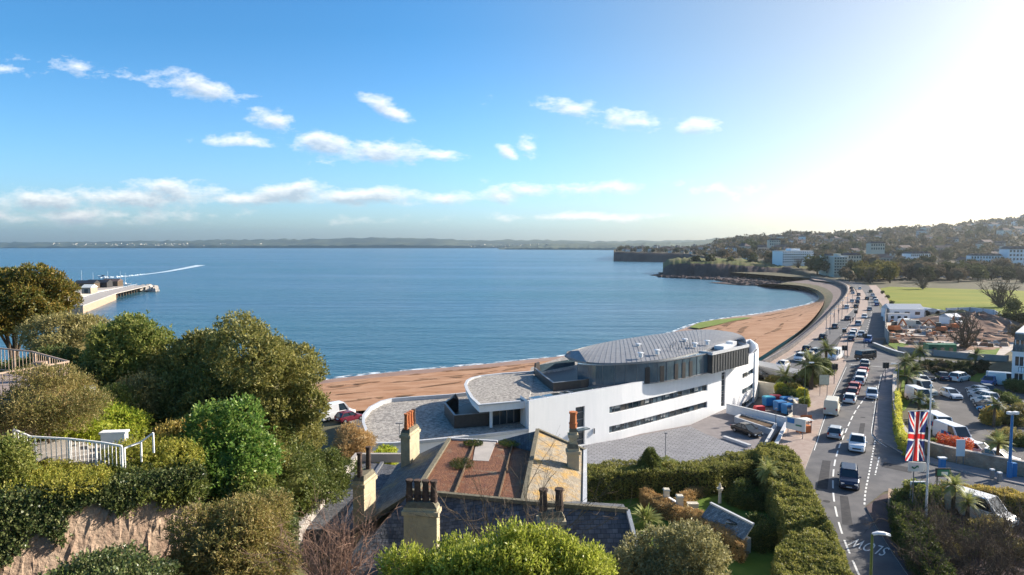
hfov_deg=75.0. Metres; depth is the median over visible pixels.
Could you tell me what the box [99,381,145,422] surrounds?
shrub
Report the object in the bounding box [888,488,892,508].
stone wall
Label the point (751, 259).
tree
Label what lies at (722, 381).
window
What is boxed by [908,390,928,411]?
palm tree
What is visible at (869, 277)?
tree
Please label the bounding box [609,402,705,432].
window
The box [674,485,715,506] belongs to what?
hedge
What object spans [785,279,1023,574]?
seafront road
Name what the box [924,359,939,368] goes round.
garden shrub
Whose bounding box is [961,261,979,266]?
tree
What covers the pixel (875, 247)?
villa
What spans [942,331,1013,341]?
soil heap
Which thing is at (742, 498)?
rounded bush
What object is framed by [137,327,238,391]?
holm oak
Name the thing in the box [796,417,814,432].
market stall
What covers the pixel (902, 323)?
van
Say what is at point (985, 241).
house
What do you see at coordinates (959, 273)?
tree
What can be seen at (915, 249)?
tree
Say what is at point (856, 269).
tree
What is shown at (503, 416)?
window
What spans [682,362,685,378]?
glazed door
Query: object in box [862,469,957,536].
bare shrub
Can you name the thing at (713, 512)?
garden shed
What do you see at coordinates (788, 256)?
hotel block
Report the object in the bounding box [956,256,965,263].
house
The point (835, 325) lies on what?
car
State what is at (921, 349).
palm tree
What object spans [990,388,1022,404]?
shrub
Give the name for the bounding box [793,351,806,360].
car
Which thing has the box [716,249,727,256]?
tree
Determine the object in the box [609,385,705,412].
window
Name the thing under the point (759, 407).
skip
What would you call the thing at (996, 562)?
bare shrub
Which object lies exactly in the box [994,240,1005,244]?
house
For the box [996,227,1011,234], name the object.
house
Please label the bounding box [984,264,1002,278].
tree
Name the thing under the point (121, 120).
sky
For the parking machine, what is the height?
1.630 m
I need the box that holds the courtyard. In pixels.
[626,409,781,449]
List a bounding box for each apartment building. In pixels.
[828,253,847,276]
[841,253,861,264]
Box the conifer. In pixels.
[635,446,670,495]
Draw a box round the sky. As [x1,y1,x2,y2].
[0,0,1023,242]
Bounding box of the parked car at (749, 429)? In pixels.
[730,422,763,436]
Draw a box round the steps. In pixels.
[31,437,135,468]
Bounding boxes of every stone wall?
[872,342,905,356]
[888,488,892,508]
[892,371,1023,476]
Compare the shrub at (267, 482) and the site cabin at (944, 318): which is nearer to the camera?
the shrub at (267, 482)
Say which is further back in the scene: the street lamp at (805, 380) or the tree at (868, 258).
the tree at (868, 258)
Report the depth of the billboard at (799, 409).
94.76 m
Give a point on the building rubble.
(926, 330)
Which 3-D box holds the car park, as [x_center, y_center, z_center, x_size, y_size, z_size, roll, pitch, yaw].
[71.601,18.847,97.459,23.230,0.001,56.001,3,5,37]
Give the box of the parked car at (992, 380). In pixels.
[980,375,997,384]
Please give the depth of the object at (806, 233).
1566.95 m
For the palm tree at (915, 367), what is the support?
on the hotel garden lawn at (977, 377)
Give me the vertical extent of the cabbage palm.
4.733 m
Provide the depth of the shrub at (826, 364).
128.41 m
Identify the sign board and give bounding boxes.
[908,462,925,508]
[909,481,925,512]
[935,468,950,485]
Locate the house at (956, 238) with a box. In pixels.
[947,237,958,242]
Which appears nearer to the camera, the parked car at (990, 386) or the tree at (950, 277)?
the parked car at (990, 386)
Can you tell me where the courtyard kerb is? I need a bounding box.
[722,436,751,446]
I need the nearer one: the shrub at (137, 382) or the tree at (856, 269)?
the shrub at (137, 382)
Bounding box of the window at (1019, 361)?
[1014,356,1023,366]
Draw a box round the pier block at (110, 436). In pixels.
[99,429,129,454]
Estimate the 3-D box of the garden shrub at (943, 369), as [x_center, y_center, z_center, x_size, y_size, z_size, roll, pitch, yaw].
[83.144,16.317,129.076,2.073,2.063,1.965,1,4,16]
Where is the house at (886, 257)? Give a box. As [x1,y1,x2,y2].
[877,252,892,260]
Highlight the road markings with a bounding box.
[814,294,884,574]
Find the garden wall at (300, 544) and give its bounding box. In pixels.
[295,536,302,559]
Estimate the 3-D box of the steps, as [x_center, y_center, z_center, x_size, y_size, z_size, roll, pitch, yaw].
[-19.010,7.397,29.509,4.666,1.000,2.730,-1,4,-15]
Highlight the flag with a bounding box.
[905,411,927,460]
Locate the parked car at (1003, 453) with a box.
[979,446,1020,459]
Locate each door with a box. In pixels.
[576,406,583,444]
[645,367,649,383]
[660,366,663,381]
[674,363,677,379]
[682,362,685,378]
[689,361,692,376]
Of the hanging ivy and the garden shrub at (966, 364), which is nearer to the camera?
the hanging ivy
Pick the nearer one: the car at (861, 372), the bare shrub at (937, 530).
the bare shrub at (937, 530)
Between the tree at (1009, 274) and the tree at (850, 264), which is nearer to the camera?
the tree at (1009, 274)
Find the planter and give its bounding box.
[734,413,776,433]
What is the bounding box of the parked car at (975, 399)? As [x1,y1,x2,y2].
[970,395,1002,403]
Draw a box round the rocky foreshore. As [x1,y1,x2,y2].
[653,274,799,285]
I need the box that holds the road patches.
[817,333,911,539]
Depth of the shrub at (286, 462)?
34.51 m
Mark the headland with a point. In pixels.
(684, 266)
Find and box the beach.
[308,284,823,410]
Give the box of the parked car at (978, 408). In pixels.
[976,404,992,411]
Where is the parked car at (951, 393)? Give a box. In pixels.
[939,387,962,399]
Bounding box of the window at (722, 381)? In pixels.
[721,372,724,405]
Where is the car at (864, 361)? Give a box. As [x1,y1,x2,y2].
[859,359,870,365]
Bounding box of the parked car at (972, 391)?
[967,388,989,392]
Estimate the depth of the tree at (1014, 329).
172.86 m
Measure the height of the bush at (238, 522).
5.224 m
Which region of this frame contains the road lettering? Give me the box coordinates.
[848,539,889,554]
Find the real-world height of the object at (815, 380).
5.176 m
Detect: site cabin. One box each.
[881,304,923,317]
[883,313,909,321]
[939,313,960,323]
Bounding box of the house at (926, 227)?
[921,225,930,230]
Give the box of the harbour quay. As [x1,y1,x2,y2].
[74,286,122,297]
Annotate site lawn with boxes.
[888,342,907,349]
[978,348,999,354]
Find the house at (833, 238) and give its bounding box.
[830,235,839,243]
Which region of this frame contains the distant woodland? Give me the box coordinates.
[616,216,1023,277]
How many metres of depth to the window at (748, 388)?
113.72 m
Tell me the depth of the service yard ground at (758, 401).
113.24 m
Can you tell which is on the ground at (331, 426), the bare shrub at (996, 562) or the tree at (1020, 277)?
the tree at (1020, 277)
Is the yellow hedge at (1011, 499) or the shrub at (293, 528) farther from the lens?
the yellow hedge at (1011, 499)
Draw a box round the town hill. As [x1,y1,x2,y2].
[614,224,1023,281]
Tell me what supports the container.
on the building site ground at (1003, 350)
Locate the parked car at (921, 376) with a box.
[913,374,931,382]
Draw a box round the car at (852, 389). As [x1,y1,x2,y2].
[846,386,859,396]
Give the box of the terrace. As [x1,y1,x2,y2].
[0,373,95,468]
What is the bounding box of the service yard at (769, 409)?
[761,403,787,416]
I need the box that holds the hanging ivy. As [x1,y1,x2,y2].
[0,454,206,570]
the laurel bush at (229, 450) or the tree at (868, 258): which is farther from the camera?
the tree at (868, 258)
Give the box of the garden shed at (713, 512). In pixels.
[702,502,753,554]
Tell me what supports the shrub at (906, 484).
on the corner pavement at (872, 507)
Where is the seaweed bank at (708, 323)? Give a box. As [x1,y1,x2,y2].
[691,317,748,327]
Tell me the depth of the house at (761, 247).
1020.82 m
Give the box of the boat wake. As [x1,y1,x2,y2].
[100,265,202,277]
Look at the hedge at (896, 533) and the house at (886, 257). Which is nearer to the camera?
the hedge at (896, 533)
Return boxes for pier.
[69,284,159,313]
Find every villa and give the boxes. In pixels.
[725,246,736,252]
[767,238,779,247]
[866,242,884,253]
[999,246,1023,265]
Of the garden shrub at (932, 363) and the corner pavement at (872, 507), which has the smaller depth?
the corner pavement at (872, 507)
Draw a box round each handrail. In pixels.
[12,429,123,468]
[123,432,154,468]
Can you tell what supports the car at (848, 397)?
on the seafront road
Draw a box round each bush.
[158,484,307,574]
[178,392,289,504]
[373,515,615,574]
[577,541,620,574]
[723,477,765,512]
[745,510,777,554]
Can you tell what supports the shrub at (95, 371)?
on the hillside
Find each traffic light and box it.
[832,364,837,380]
[842,345,846,352]
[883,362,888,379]
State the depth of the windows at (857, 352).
145.15 m
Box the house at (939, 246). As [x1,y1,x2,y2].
[934,244,952,252]
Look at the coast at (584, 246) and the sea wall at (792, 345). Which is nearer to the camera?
the sea wall at (792, 345)
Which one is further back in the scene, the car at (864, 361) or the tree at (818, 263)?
the tree at (818, 263)
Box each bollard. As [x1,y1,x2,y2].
[989,468,994,478]
[997,471,1002,481]
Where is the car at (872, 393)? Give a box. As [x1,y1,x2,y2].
[865,387,878,399]
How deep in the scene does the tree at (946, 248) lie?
814.41 m
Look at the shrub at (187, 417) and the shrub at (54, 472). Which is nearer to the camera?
the shrub at (54, 472)
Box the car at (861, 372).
[855,369,868,380]
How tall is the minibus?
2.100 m
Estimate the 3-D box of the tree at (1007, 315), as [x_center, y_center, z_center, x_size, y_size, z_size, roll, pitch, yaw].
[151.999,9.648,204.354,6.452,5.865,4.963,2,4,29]
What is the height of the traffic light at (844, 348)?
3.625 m
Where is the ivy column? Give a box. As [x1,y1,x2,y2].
[269,487,301,564]
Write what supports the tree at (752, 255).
on the town hill
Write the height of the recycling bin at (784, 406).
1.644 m
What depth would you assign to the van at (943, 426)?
84.35 m
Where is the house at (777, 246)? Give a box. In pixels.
[774,244,789,250]
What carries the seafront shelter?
on the ground at (331, 426)
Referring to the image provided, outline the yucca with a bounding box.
[632,503,665,529]
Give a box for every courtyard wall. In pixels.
[726,403,785,443]
[764,425,776,444]
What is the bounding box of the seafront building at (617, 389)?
[362,330,758,462]
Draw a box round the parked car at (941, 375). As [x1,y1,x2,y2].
[934,371,951,380]
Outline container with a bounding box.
[923,343,956,351]
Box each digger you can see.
[887,318,908,332]
[919,319,946,333]
[948,316,959,329]
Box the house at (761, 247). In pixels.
[757,245,771,252]
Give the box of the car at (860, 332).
[857,330,864,336]
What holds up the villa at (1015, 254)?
on the town hill
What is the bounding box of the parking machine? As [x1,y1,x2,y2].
[937,456,946,467]
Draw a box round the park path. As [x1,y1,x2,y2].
[869,285,888,305]
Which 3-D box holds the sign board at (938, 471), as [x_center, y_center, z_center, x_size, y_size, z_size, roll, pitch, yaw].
[40.859,19.117,63.325,1.400,4.025,0.205,0,4,0]
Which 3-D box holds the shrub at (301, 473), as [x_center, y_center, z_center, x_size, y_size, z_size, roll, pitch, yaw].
[-12.453,12.375,36.631,6.112,10.263,6.822,0,4,0]
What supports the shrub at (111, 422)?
on the terrace
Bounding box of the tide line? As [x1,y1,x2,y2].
[324,295,821,401]
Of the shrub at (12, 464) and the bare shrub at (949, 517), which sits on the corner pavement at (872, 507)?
the bare shrub at (949, 517)
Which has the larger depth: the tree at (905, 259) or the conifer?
the tree at (905, 259)
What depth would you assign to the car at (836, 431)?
85.88 m
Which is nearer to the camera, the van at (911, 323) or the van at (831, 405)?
the van at (831, 405)
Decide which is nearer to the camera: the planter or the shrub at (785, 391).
the planter
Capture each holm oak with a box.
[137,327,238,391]
[139,308,331,447]
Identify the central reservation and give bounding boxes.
[837,289,867,355]
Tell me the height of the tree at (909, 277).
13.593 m
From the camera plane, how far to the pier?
350.41 m
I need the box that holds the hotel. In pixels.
[1011,326,1023,379]
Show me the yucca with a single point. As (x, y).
(647, 514)
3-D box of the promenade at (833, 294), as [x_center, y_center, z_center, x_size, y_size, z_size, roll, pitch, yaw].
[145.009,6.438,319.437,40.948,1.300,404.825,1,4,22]
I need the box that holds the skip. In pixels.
[753,405,764,410]
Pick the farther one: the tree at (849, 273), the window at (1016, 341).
the tree at (849, 273)
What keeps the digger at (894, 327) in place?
on the building site ground at (1003, 350)
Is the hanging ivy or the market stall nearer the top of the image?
the market stall
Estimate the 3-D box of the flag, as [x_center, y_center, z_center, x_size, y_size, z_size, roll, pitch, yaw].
[35.170,12.953,57.995,1.620,4.400,0.317,0,4,0]
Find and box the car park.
[931,378,1023,459]
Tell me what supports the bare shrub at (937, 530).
on the corner pavement at (872, 507)
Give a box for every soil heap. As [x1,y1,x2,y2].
[858,336,950,340]
[905,345,1001,350]
[912,311,1021,331]
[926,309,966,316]
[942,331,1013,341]
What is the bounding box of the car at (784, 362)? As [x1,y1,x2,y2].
[776,359,789,366]
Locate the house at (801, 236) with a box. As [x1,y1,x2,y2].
[798,234,805,242]
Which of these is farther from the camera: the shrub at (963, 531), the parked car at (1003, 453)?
the parked car at (1003, 453)
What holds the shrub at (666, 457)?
on the garden lawn at (755, 563)
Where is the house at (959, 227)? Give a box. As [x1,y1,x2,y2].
[953,225,961,231]
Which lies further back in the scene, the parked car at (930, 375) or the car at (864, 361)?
the car at (864, 361)
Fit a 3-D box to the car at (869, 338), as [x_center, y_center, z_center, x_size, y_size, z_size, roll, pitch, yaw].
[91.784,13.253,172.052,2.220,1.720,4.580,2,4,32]
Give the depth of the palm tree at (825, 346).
133.61 m
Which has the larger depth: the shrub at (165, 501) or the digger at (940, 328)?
the digger at (940, 328)
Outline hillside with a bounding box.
[1,460,347,574]
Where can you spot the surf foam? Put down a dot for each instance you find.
(546, 357)
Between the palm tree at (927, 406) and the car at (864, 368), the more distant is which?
the car at (864, 368)
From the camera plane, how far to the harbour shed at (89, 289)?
364.98 m
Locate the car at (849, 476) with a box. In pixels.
[837,462,860,489]
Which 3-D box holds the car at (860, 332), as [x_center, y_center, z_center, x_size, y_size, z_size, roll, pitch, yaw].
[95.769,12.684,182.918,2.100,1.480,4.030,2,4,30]
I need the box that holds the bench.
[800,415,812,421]
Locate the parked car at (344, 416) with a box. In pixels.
[334,410,361,423]
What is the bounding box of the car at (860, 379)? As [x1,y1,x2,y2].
[853,375,865,385]
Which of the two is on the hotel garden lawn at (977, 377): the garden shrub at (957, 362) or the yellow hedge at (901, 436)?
the garden shrub at (957, 362)
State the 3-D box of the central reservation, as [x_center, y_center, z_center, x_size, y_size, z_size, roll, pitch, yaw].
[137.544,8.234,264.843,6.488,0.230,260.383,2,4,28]
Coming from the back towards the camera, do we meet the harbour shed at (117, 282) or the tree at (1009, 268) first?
the tree at (1009, 268)
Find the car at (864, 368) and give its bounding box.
[857,366,869,373]
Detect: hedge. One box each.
[587,441,776,502]
[638,485,683,523]
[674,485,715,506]
[678,506,748,563]
[754,442,825,544]
[769,513,853,574]
[886,487,957,574]
[891,387,911,461]
[931,479,1023,518]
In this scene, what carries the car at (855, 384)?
on the seafront road
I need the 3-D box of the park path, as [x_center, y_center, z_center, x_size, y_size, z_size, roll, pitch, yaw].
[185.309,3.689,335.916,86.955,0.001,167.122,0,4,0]
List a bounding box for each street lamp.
[804,362,813,403]
[869,531,890,574]
[891,363,898,390]
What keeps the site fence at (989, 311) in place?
on the ground at (331, 426)
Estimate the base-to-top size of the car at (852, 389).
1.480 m
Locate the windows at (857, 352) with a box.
[855,350,875,354]
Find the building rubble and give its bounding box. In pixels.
[889,320,1011,346]
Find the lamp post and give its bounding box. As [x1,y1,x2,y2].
[1006,411,1018,477]
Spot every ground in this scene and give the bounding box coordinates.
[128,272,1023,506]
[352,397,780,441]
[886,318,1013,354]
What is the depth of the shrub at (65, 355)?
38.45 m
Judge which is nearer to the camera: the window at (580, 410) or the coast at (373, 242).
the window at (580, 410)
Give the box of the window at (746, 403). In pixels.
[742,397,751,406]
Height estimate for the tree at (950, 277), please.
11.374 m
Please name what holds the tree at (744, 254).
on the town hill
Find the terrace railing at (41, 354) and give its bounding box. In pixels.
[0,348,69,401]
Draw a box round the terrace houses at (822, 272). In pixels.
[819,254,832,275]
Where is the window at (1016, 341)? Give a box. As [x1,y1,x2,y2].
[1015,340,1023,344]
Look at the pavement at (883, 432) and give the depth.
89.70 m
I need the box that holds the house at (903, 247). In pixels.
[896,244,910,249]
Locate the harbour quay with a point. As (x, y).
(104, 289)
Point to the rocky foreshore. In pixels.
(777, 279)
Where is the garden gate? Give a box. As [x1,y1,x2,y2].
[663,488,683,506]
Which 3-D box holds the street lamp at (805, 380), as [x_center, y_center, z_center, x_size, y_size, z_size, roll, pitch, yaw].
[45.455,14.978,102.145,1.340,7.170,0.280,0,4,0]
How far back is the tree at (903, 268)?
479.69 m
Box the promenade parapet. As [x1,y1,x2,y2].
[764,276,848,359]
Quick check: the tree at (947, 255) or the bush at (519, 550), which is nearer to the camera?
the bush at (519, 550)
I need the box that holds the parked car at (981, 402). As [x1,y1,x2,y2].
[973,399,1001,406]
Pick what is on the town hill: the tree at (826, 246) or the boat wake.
the tree at (826, 246)
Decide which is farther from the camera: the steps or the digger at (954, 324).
the digger at (954, 324)
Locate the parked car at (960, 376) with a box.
[948,371,970,381]
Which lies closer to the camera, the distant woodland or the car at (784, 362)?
the car at (784, 362)
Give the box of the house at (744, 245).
[738,242,750,253]
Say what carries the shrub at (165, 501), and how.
on the hillside
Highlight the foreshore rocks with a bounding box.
[656,272,810,290]
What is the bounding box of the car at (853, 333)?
[848,330,856,336]
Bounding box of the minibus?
[854,349,876,359]
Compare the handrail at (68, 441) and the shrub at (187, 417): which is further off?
the shrub at (187, 417)
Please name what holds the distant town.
on the coast at (373, 242)
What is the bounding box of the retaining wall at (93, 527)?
[0,487,200,574]
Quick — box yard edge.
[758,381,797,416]
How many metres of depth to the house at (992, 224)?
1344.90 m
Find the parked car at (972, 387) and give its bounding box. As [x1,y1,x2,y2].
[965,385,989,391]
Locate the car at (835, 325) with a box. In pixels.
[831,323,838,328]
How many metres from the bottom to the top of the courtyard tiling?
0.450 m
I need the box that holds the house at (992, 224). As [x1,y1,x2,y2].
[988,222,998,228]
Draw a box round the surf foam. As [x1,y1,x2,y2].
[326,303,808,379]
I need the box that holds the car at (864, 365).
[859,363,870,368]
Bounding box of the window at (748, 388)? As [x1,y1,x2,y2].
[742,384,751,393]
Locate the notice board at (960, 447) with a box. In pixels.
[956,440,964,464]
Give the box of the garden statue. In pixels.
[717,483,722,503]
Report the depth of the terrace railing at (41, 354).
33.69 m
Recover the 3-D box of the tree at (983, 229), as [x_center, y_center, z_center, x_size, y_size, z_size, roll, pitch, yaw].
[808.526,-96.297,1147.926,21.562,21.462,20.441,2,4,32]
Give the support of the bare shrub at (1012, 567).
on the ground at (331, 426)
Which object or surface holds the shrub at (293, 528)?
on the hillside
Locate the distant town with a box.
[52,243,571,247]
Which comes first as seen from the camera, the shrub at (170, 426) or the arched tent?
the shrub at (170, 426)
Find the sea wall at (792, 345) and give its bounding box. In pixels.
[763,277,847,362]
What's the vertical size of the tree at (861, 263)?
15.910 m
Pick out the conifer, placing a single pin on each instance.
(652, 456)
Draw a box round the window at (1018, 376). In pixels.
[1014,373,1022,379]
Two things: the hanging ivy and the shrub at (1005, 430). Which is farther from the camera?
the shrub at (1005, 430)
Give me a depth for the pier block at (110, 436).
29.60 m
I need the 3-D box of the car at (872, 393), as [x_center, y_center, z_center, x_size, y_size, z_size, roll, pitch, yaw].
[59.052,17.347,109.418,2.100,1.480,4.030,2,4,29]
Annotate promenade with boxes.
[761,280,846,360]
[770,278,856,363]
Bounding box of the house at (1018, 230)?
[1012,229,1021,235]
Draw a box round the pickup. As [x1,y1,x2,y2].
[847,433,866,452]
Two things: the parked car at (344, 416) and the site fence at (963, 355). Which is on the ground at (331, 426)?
the site fence at (963, 355)
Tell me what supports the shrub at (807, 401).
on the road island
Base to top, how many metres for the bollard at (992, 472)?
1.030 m
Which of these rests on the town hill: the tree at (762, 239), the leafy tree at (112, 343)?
the tree at (762, 239)
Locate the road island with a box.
[779,358,845,470]
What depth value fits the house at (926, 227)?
1418.54 m
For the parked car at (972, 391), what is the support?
on the car park
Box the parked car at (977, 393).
[967,390,999,400]
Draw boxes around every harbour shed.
[75,280,99,287]
[81,284,97,293]
[97,280,112,287]
[103,279,122,285]
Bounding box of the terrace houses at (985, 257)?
[966,253,1002,261]
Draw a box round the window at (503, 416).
[493,409,519,424]
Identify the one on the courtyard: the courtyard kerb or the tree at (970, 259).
the courtyard kerb
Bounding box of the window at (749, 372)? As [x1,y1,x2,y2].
[742,368,752,378]
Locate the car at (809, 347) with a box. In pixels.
[802,345,811,351]
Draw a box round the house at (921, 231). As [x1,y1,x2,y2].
[916,229,926,235]
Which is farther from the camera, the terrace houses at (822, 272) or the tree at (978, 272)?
the terrace houses at (822, 272)
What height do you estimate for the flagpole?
12.929 m
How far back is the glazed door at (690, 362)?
97.19 m
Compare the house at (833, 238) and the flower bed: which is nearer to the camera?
the flower bed
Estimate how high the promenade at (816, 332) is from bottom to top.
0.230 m
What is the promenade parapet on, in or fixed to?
on the promenade at (816, 332)
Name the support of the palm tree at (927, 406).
on the hotel garden lawn
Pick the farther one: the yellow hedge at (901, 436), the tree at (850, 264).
the tree at (850, 264)
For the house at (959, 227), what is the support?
on the town hill
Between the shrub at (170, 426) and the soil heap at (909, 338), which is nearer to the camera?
the shrub at (170, 426)
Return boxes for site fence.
[884,303,889,343]
[897,346,1008,361]
[945,307,1011,326]
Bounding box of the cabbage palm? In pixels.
[752,454,783,493]
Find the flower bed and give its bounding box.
[935,431,973,450]
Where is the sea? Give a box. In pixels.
[0,248,823,413]
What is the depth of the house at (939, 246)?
851.63 m
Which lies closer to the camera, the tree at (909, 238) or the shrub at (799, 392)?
the shrub at (799, 392)
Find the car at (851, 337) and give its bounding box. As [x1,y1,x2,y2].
[848,335,855,340]
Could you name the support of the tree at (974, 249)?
on the town hill
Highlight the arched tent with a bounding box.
[923,307,939,315]
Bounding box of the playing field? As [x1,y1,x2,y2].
[880,287,1023,314]
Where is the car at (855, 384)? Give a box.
[848,381,861,391]
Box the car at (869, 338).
[863,335,872,342]
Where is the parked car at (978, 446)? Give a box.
[968,439,986,451]
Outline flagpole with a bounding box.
[908,384,932,514]
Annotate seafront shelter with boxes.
[758,360,803,386]
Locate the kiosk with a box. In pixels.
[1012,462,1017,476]
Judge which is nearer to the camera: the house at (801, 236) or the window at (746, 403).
the window at (746, 403)
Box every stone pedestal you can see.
[31,361,47,374]
[686,502,698,508]
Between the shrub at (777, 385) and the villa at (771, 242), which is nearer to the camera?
the shrub at (777, 385)
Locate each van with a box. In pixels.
[319,400,355,421]
[823,395,841,415]
[828,347,843,359]
[897,318,911,326]
[904,385,934,404]
[905,319,925,326]
[907,377,937,395]
[924,410,952,429]
[932,419,973,443]
[944,485,1018,527]
[986,371,1010,385]
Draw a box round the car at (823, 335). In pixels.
[818,333,827,338]
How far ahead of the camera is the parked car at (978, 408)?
100.02 m
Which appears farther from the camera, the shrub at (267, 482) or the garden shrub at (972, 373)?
the garden shrub at (972, 373)
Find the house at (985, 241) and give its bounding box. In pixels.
[978,239,992,246]
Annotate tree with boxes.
[0,261,83,365]
[12,309,126,364]
[73,309,177,437]
[609,518,734,574]
[690,255,700,260]
[704,254,715,260]
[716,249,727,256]
[739,248,754,258]
[746,257,758,261]
[747,240,760,249]
[748,253,757,258]
[756,237,765,243]
[764,257,771,262]
[771,361,795,383]
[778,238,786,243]
[792,347,833,388]
[793,258,802,267]
[802,242,813,249]
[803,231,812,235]
[803,254,830,274]
[815,338,836,358]
[819,243,831,250]
[835,249,846,254]
[838,267,850,279]
[841,267,855,281]
[843,235,853,240]
[843,261,860,267]
[848,241,861,248]
[850,264,866,279]
[853,260,870,278]
[860,264,882,280]
[861,255,881,264]
[861,266,877,282]
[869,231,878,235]
[870,260,885,266]
[873,261,893,279]
[878,261,902,282]
[892,259,906,278]
[894,352,914,375]
[895,248,910,256]
[896,365,919,389]
[901,256,918,264]
[901,265,915,279]
[902,236,914,241]
[903,349,922,372]
[903,361,927,376]
[906,258,931,276]
[907,246,920,251]
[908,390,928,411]
[909,342,930,361]
[913,272,931,288]
[914,266,936,280]
[917,254,936,263]
[917,394,939,409]
[918,235,929,244]
[925,246,938,255]
[934,267,945,279]
[935,470,968,516]
[937,247,948,257]
[941,252,952,261]
[942,262,960,278]
[942,307,984,347]
[943,260,965,274]
[943,269,954,280]
[944,247,954,253]
[950,267,967,281]
[955,488,982,524]
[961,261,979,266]
[962,257,977,262]
[964,230,972,236]
[965,262,980,278]
[967,346,985,364]
[968,264,989,280]
[971,247,981,252]
[974,226,988,234]
[975,277,1021,306]
[982,429,1016,455]
[983,269,994,279]
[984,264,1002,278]
[984,394,1007,427]
[986,266,1001,279]
[991,257,1012,268]
[996,310,1018,321]
[1001,266,1018,278]
[1001,269,1017,282]
[1003,297,1023,314]
[1006,323,1023,337]
[1010,311,1023,323]
[1012,263,1023,282]
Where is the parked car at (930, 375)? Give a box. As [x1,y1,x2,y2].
[918,370,935,379]
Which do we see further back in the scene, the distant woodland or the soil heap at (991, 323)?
the distant woodland
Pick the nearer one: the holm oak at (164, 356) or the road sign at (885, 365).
the holm oak at (164, 356)
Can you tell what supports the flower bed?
on the stone wall at (983, 460)
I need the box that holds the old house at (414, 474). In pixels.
[299,409,635,574]
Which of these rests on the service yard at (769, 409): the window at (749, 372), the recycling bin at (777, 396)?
the recycling bin at (777, 396)
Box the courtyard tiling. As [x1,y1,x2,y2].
[584,426,748,465]
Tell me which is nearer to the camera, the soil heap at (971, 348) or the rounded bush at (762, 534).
the rounded bush at (762, 534)
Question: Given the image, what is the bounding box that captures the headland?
[663,257,807,277]
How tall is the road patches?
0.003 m
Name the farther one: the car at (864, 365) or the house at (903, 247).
the house at (903, 247)
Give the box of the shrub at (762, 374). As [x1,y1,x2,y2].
[758,370,768,379]
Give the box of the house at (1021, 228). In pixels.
[1009,226,1023,232]
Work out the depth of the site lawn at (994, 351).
156.73 m
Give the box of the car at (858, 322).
[855,320,861,325]
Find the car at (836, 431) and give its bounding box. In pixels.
[827,425,844,439]
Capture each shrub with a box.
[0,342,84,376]
[0,361,118,465]
[0,426,41,485]
[0,457,115,500]
[31,397,155,444]
[73,362,117,388]
[97,431,205,470]
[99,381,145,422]
[101,460,162,518]
[114,370,176,433]
[137,416,217,454]
[146,386,203,433]
[153,485,198,511]
[171,409,221,434]
[172,456,214,505]
[215,465,280,502]
[234,482,410,574]
[257,496,298,539]
[259,439,293,478]
[266,421,344,514]
[283,419,328,450]
[291,483,319,520]
[307,445,364,504]
[331,420,377,459]
[373,443,399,464]
[661,455,676,462]
[758,370,768,379]
[763,375,780,382]
[773,386,795,396]
[774,382,787,390]
[786,382,801,388]
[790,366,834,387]
[796,387,809,397]
[798,395,810,407]
[815,357,836,373]
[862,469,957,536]
[885,519,995,574]
[892,369,908,376]
[898,474,990,568]
[900,478,945,506]
[901,496,978,556]
[916,474,968,540]
[917,505,961,530]
[919,364,928,370]
[919,509,1021,574]
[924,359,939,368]
[931,365,940,372]
[936,367,946,371]
[937,360,947,368]
[938,526,1023,574]
[939,537,971,559]
[942,483,1023,539]
[944,360,954,368]
[947,507,1021,561]
[951,527,997,557]
[952,364,963,370]
[954,360,965,364]
[954,495,1023,572]
[959,362,971,367]
[960,366,973,375]
[964,513,1012,539]
[968,370,976,375]
[970,483,1023,546]
[972,364,987,372]
[975,507,1023,574]
[977,404,1006,425]
[978,359,991,368]
[987,426,1023,444]
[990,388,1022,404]
[996,537,1023,560]
[998,402,1023,426]
[1001,378,1023,392]
[1008,431,1023,447]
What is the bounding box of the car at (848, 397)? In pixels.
[843,392,857,403]
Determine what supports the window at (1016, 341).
in the hotel
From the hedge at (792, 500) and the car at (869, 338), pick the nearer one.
the hedge at (792, 500)
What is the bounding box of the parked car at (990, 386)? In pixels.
[979,383,995,391]
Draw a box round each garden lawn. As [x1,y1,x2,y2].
[587,485,775,574]
[901,368,985,410]
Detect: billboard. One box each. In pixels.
[786,416,805,438]
[793,403,806,415]
[819,375,828,395]
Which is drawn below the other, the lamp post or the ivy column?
the ivy column
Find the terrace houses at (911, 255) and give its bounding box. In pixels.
[902,252,930,258]
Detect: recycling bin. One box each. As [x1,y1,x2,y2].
[762,395,775,405]
[770,394,780,399]
[773,400,786,410]
[780,396,791,400]
[781,403,792,414]
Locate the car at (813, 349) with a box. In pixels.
[811,347,821,354]
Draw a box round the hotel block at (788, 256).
[772,248,813,265]
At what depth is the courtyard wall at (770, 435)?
89.57 m
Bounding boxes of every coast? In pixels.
[0,237,708,247]
[498,237,732,249]
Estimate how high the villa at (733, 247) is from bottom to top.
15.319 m
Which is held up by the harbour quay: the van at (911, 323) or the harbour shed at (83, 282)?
the harbour shed at (83, 282)
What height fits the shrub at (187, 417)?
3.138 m
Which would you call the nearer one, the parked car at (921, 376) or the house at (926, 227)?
the parked car at (921, 376)
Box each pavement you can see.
[866,494,1023,574]
[873,367,1023,485]
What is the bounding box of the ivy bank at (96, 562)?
[38,539,184,574]

